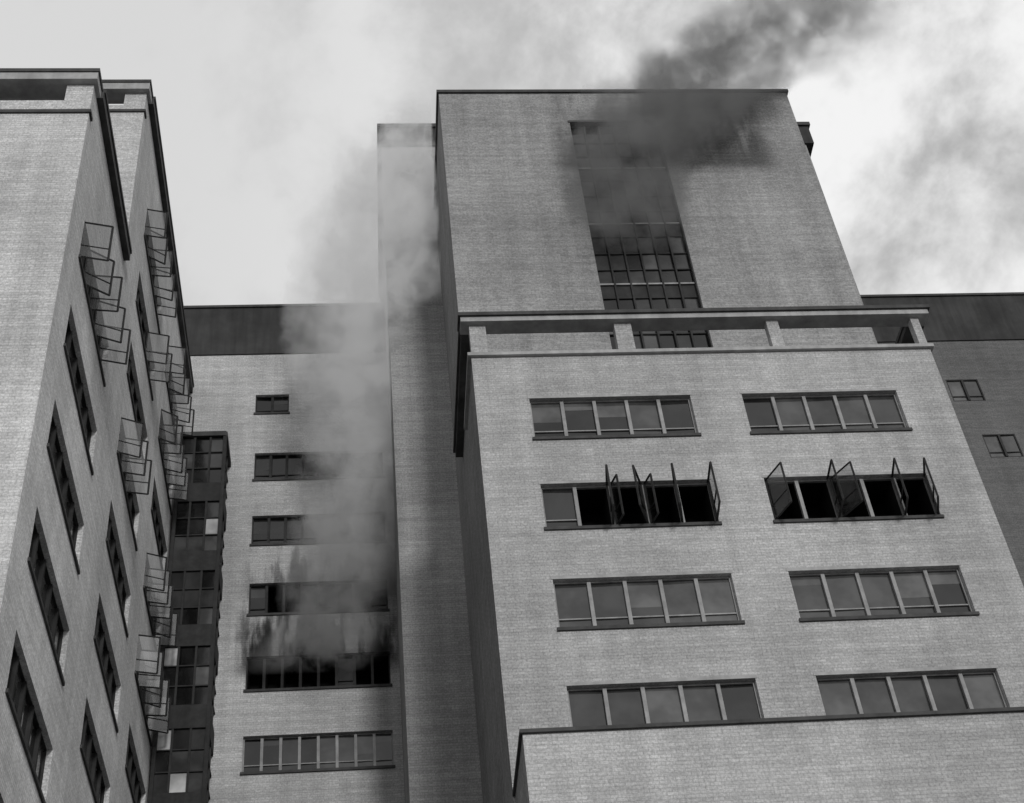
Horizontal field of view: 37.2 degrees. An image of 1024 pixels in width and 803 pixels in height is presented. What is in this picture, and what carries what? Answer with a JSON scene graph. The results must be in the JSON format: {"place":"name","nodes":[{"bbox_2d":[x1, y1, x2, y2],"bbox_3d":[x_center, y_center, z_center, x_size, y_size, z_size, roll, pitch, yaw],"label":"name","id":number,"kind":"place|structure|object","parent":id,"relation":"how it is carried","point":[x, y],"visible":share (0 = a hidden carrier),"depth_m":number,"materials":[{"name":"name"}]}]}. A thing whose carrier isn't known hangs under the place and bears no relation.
{"place":"outdoors","nodes":[
{"label":"outdoors","id":0,"kind":"place"},
{"bbox_2d":[0,0,1023,305],"label":"sky","id":1,"kind":"structure","parent":0,"point":[270,111],"materials":[{"name":"white"}]},
{"bbox_2d":[433,89,989,802],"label":"tower walls","id":2,"kind":"structure","parent":0,"point":[513,229],"depth_m":61.16,"materials":[{"name":"brick"}]},
{"bbox_2d":[568,120,711,348],"bbox_3d":[5.075,-5.653,59.517,3.930,17.510,0.352,-1,-44,-6],"label":"stair window","id":3,"kind":"structure","parent":2,"relation":"attached to","point":[642,259],"depth_m":60.91,"materials":[{"name":"glass"}]},
{"label":"ground","id":4,"kind":"structure","parent":0,"visible":0},
{"bbox_2d":[0,112,186,802],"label":"walls","id":5,"kind":"structure","parent":4,"relation":"on","point":[51,199],"depth_m":43.27,"materials":[{"name":"brick"}]},
{"bbox_2d":[0,68,193,411],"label":"parapet frame","id":6,"kind":"object","parent":5,"relation":"on","point":[92,93],"visible":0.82,"depth_m":49.02,"materials":[{"name":"concrete"}]},
{"bbox_2d":[5,209,194,802],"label":"windows","id":7,"kind":"structure","parent":5,"relation":"attached to","point":[22,707],"depth_m":46.24,"materials":[{"name":"glass"}]},
{"bbox_2d":[148,431,230,802],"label":"glazed stair bay","id":8,"kind":"object","parent":4,"relation":"on","point":[182,754],"visible":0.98,"depth_m":58.86,"materials":[{"name":"glass"}]},
{"bbox_2d":[10,292,1023,802],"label":"walls","id":9,"kind":"structure","parent":4,"relation":"on","point":[322,368],"depth_m":68.05,"materials":[{"name":"brick"}]},
{"bbox_2d":[240,379,1023,774],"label":"windows","id":10,"kind":"structure","parent":9,"relation":"attached to","point":[312,753],"depth_m":62.70,"materials":[{"name":"glass"}]},
{"bbox_2d":[377,122,877,802],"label":"wing","id":11,"kind":"structure","parent":4,"relation":"on","point":[441,760],"depth_m":59.26,"materials":[{"name":"grey brick"}]},
{"bbox_2d":[468,349,1023,802],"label":"walls","id":12,"kind":"structure","parent":4,"relation":"on","point":[536,659],"depth_m":45.27,"materials":[{"name":"brick"}]},
{"bbox_2d":[453,304,933,456],"bbox_3d":[6.175,-0.112,53.590,16.300,1.877,6.900,-1,-44,-6],"label":"terrace pergola","id":13,"kind":"object","parent":12,"relation":"on","point":[475,328],"visible":0.76,"depth_m":51.55,"materials":[{"name":"concrete"}]},
{"bbox_2d":[527,388,1006,726],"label":"windows","id":14,"kind":"structure","parent":12,"relation":"attached to","point":[662,603],"depth_m":44.67,"materials":[{"name":"glass"}]},
{"bbox_2d":[512,707,1023,802],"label":"brick annex","id":15,"kind":"object","parent":4,"relation":"on","point":[960,756],"visible":1,"depth_m":36.66,"materials":[{"name":"brick"}]}
]}

